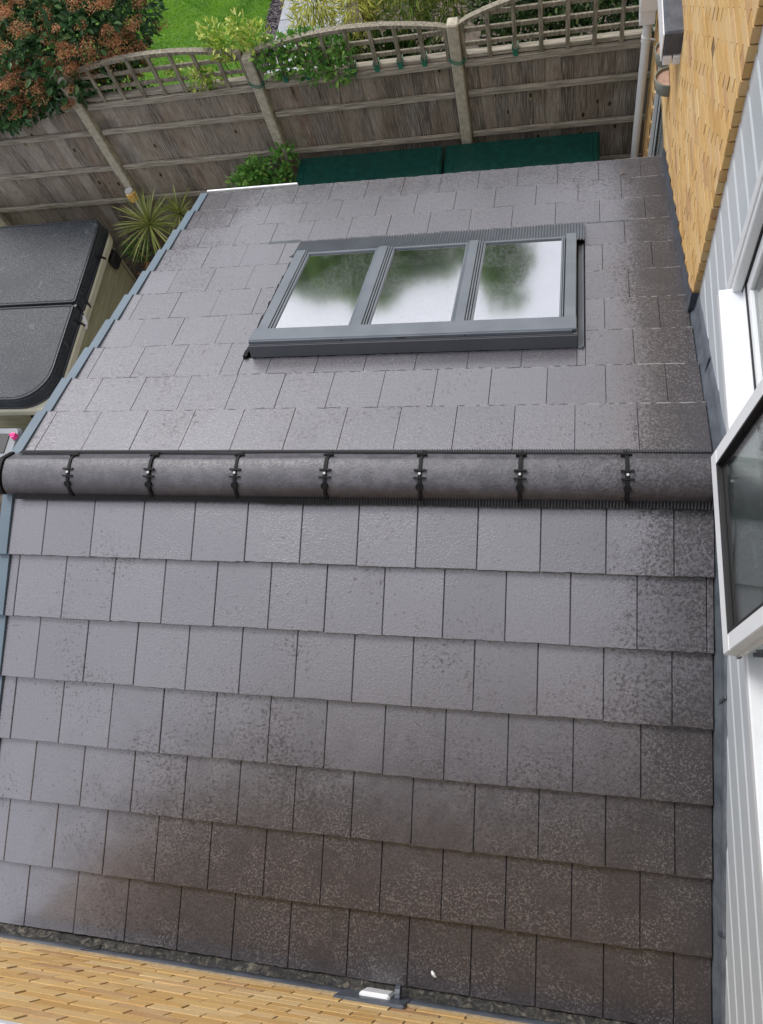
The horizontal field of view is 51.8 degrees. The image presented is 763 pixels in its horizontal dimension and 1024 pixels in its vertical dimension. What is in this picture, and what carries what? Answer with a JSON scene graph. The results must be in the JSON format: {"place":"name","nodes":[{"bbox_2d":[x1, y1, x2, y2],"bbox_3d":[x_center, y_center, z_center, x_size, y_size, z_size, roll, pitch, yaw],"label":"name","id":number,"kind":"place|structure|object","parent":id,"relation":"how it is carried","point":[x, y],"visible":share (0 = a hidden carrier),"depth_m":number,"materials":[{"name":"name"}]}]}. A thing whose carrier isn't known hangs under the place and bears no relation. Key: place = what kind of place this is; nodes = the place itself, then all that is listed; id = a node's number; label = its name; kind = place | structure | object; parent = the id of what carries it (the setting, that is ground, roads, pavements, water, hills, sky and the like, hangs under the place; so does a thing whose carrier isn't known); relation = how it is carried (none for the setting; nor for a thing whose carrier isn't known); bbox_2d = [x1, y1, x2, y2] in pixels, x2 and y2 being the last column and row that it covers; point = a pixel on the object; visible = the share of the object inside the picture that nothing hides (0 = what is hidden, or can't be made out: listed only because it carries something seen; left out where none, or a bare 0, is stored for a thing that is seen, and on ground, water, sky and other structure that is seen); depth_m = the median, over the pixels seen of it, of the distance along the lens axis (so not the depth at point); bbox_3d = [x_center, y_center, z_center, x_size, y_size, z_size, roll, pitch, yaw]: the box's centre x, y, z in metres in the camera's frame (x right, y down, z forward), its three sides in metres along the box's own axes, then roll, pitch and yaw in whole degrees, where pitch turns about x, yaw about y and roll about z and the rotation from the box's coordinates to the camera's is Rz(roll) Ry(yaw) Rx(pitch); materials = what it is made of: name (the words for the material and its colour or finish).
{"place":"outdoors","nodes":[
{"label":"outdoors","id":0,"kind":"place"},
{"bbox_2d":[0,428,23,456],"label":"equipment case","id":1,"kind":"object","parent":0,"point":[9,438],"visible":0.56,"depth_m":7.73,"materials":[{"name":"white plastic"}]},
{"bbox_2d":[6,0,271,90],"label":"lawn","id":2,"kind":"structure","parent":0,"point":[188,57],"depth_m":11.25,"materials":[{"name":"plant"}]},
{"bbox_2d":[0,0,169,136],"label":"viburnum bush","id":3,"kind":"object","parent":2,"relation":"on","point":[51,24],"visible":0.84,"depth_m":7.59,"materials":[{"name":"green plant"}]},
{"bbox_2d":[267,0,346,72],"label":"path","id":4,"kind":"structure","parent":0,"point":[284,24],"depth_m":10.84,"materials":[{"name":"grey concrete"}]},
{"bbox_2d":[0,0,654,513],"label":"ground","id":5,"kind":"structure","parent":0,"point":[136,268],"depth_m":9.93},
{"bbox_2d":[0,219,136,430],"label":"hot tub","id":6,"kind":"object","parent":5,"relation":"on","point":[66,287],"visible":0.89,"depth_m":8.35,"materials":[{"name":"plastic"}]},
{"bbox_2d":[125,187,142,212],"bbox_3d":[-2.744,-3.424,9.197,0.120,0.895,0.104,1,66,13],"label":"lantern","id":7,"kind":"object","parent":5,"relation":"on","point":[129,194],"visible":0.69,"depth_m":8.82,"materials":[{"name":"yellow"}]},
{"bbox_2d":[119,235,154,262],"bbox_3d":[-2.800,-2.897,9.303,0.445,0.360,1.054,-32,63,-3],"label":"ground cover plant","id":8,"kind":"object","parent":5,"relation":"on","point":[129,252],"visible":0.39,"depth_m":9.43,"materials":[{"name":"green plant"}]},
{"bbox_2d":[112,187,180,264],"bbox_3d":[-2.565,-3.144,8.914,1.010,1.100,1.004,1,66,13],"label":"cordyline","id":9,"kind":"object","parent":5,"relation":"on","point":[150,225],"visible":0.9,"depth_m":8.76,"materials":[{"name":"green plant"}]},
{"bbox_2d":[138,246,157,273],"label":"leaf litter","id":10,"kind":"object","parent":5,"relation":"on","point":[146,263],"visible":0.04,"depth_m":9.47,"materials":[{"name":"plant"}]},
{"bbox_2d":[152,185,192,231],"bbox_3d":[-2.248,-3.251,8.953,0.684,0.990,0.716,-41,64,-7],"label":"cordyline","id":11,"kind":"object","parent":5,"relation":"on","point":[180,214],"visible":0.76,"depth_m":8.72,"materials":[{"name":"green plant"}]},
{"bbox_2d":[163,58,224,92],"bbox_3d":[-1.599,-3.837,8.388,0.584,2.210,0.306,19,71,20],"label":"climbing rose","id":12,"kind":"object","parent":5,"relation":"on","point":[208,80],"visible":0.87,"depth_m":7.51,"materials":[{"name":"green plant"}]},
{"bbox_2d":[195,6,270,76],"bbox_3d":[-1.129,-3.921,8.113,0.740,2.574,0.389,1,66,13],"label":"climbing rose","id":13,"kind":"object","parent":5,"relation":"on","point":[241,39],"visible":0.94,"depth_m":7.14,"materials":[{"name":"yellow plant"}]},
{"bbox_2d":[225,139,299,191],"bbox_3d":[-1.172,-3.311,8.530,0.856,1.358,0.606,1,66,13],"label":"leafy shrub","id":14,"kind":"object","parent":5,"relation":"on","point":[257,175],"visible":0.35,"depth_m":8.13,"materials":[{"name":"green plant"}]},
{"bbox_2d":[258,0,283,72],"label":"garden path","id":15,"kind":"structure","parent":5,"relation":"on","point":[276,10],"depth_m":10.99,"materials":[{"name":"stone"}]},
{"bbox_2d":[247,25,357,113],"bbox_3d":[-0.523,-3.796,8.029,1.047,2.377,0.406,1,66,13],"label":"climbing rose","id":16,"kind":"object","parent":5,"relation":"on","point":[299,64],"visible":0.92,"depth_m":7.17,"materials":[{"name":"green plant"}]},
{"bbox_2d":[280,0,347,67],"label":"bamboo","id":17,"kind":"object","parent":5,"relation":"on","point":[321,15],"visible":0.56,"depth_m":7.30,"materials":[{"name":"green plant"}]},
{"bbox_2d":[0,0,655,240],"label":"fence","id":18,"kind":"object","parent":5,"relation":"on","point":[98,156],"visible":0.7,"depth_m":7.69,"materials":[{"name":"wood"}]},
{"bbox_2d":[0,156,714,1023],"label":"extension","id":19,"kind":"object","parent":5,"relation":"on","point":[356,584],"visible":0.98,"depth_m":4.01,"materials":[{"name":"tile"}]},
{"bbox_2d":[243,217,631,358],"bbox_3d":[0.285,-1.474,5.034,2.593,0.633,1.424,1,66,13],"label":"roof window","id":20,"kind":"structure","parent":19,"relation":"in","point":[510,288],"depth_m":4.84,"materials":[{"name":"grey"}]},
{"bbox_2d":[333,0,386,61],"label":"bamboo","id":21,"kind":"object","parent":5,"relation":"on","point":[362,10],"visible":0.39,"depth_m":7.30,"materials":[{"name":"green plant"}]},
{"bbox_2d":[358,0,381,51],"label":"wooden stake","id":22,"kind":"object","parent":5,"relation":"on","point":[363,16],"depth_m":7.57,"materials":[{"name":"brown wood"}]},
{"bbox_2d":[296,146,443,185],"bbox_3d":[-0.057,-3.044,8.298,1.515,1.093,0.900,1,66,13],"label":"storage box","id":23,"kind":"object","parent":5,"relation":"on","point":[380,165],"visible":0.09,"depth_m":7.90,"materials":[{"name":"green plastic"}]},
{"bbox_2d":[311,20,444,66],"bbox_3d":[0.111,-4.150,8.223,1.697,2.062,0.557,1,66,13],"label":"plant","id":24,"kind":"object","parent":5,"relation":"on","point":[428,41],"visible":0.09,"depth_m":7.49,"materials":[{"name":"green plant"}]},
{"bbox_2d":[0,0,762,1023],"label":"house","id":25,"kind":"structure","parent":5,"relation":"on","point":[704,130],"depth_m":3.30,"materials":[{"name":"yellow brick"}]},
{"bbox_2d":[0,1020,20,1023],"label":"window","id":26,"kind":"structure","parent":25,"relation":"in","point":[1,1021],"depth_m":2.31,"materials":[{"name":"white plastic"}]},
{"bbox_2d":[648,67,663,156],"bbox_3d":[2.428,-2.736,6.953,0.120,2.225,1.080,1,66,13],"label":"patio door","id":27,"kind":"structure","parent":25,"relation":"in","point":[656,143],"depth_m":6.74,"materials":[{"name":"white plastic"}]},
{"bbox_2d":[654,42,667,67],"bbox_3d":[1.996,-3.265,5.612,0.095,0.100,0.190,1,66,13],"label":"wall pot","id":28,"kind":"object","parent":25,"relation":"attached to","point":[657,56],"depth_m":5.59,"materials":[{"name":"ceramic"}]},
{"bbox_2d":[654,66,669,96],"bbox_3d":[1.969,-3.020,5.528,0.100,0.100,0.200,1,66,13],"label":"wall pot","id":29,"kind":"object","parent":25,"relation":"attached to","point":[662,84],"depth_m":5.50,"materials":[{"name":"ceramic"}]},
{"bbox_2d":[711,159,762,911],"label":"window","id":30,"kind":"structure","parent":25,"relation":"in","point":[737,462],"depth_m":2.77,"materials":[{"name":"white plastic"}]},
{"bbox_2d":[370,0,441,56],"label":"bamboo","id":31,"kind":"object","parent":5,"relation":"on","point":[411,10],"visible":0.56,"depth_m":7.34,"materials":[{"name":"green plant"}]},
{"bbox_2d":[414,0,476,43],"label":"bamboo","id":32,"kind":"object","parent":5,"relation":"on","point":[444,18],"visible":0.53,"depth_m":7.35,"materials":[{"name":"green plant"}]},
{"bbox_2d":[466,0,564,47],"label":"hedge plant","id":33,"kind":"object","parent":5,"relation":"on","point":[505,17],"visible":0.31,"depth_m":7.18,"materials":[{"name":"green plant"}]},
{"bbox_2d":[443,132,599,173],"bbox_3d":[1.419,-3.019,7.949,1.480,1.093,0.900,1,66,13],"label":"storage box","id":34,"kind":"object","parent":5,"relation":"on","point":[548,150],"visible":0.09,"depth_m":7.55,"materials":[{"name":"green plastic"}]},
{"bbox_2d":[529,0,626,39],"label":"hedge plant","id":35,"kind":"object","parent":5,"relation":"on","point":[580,7],"visible":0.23,"depth_m":7.06,"materials":[{"name":"green plant"}]},
{"bbox_2d":[598,0,656,31],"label":"hedge plant","id":36,"kind":"object","parent":5,"relation":"on","point":[631,16],"visible":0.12,"depth_m":6.98,"materials":[{"name":"green plant"}]}
]}

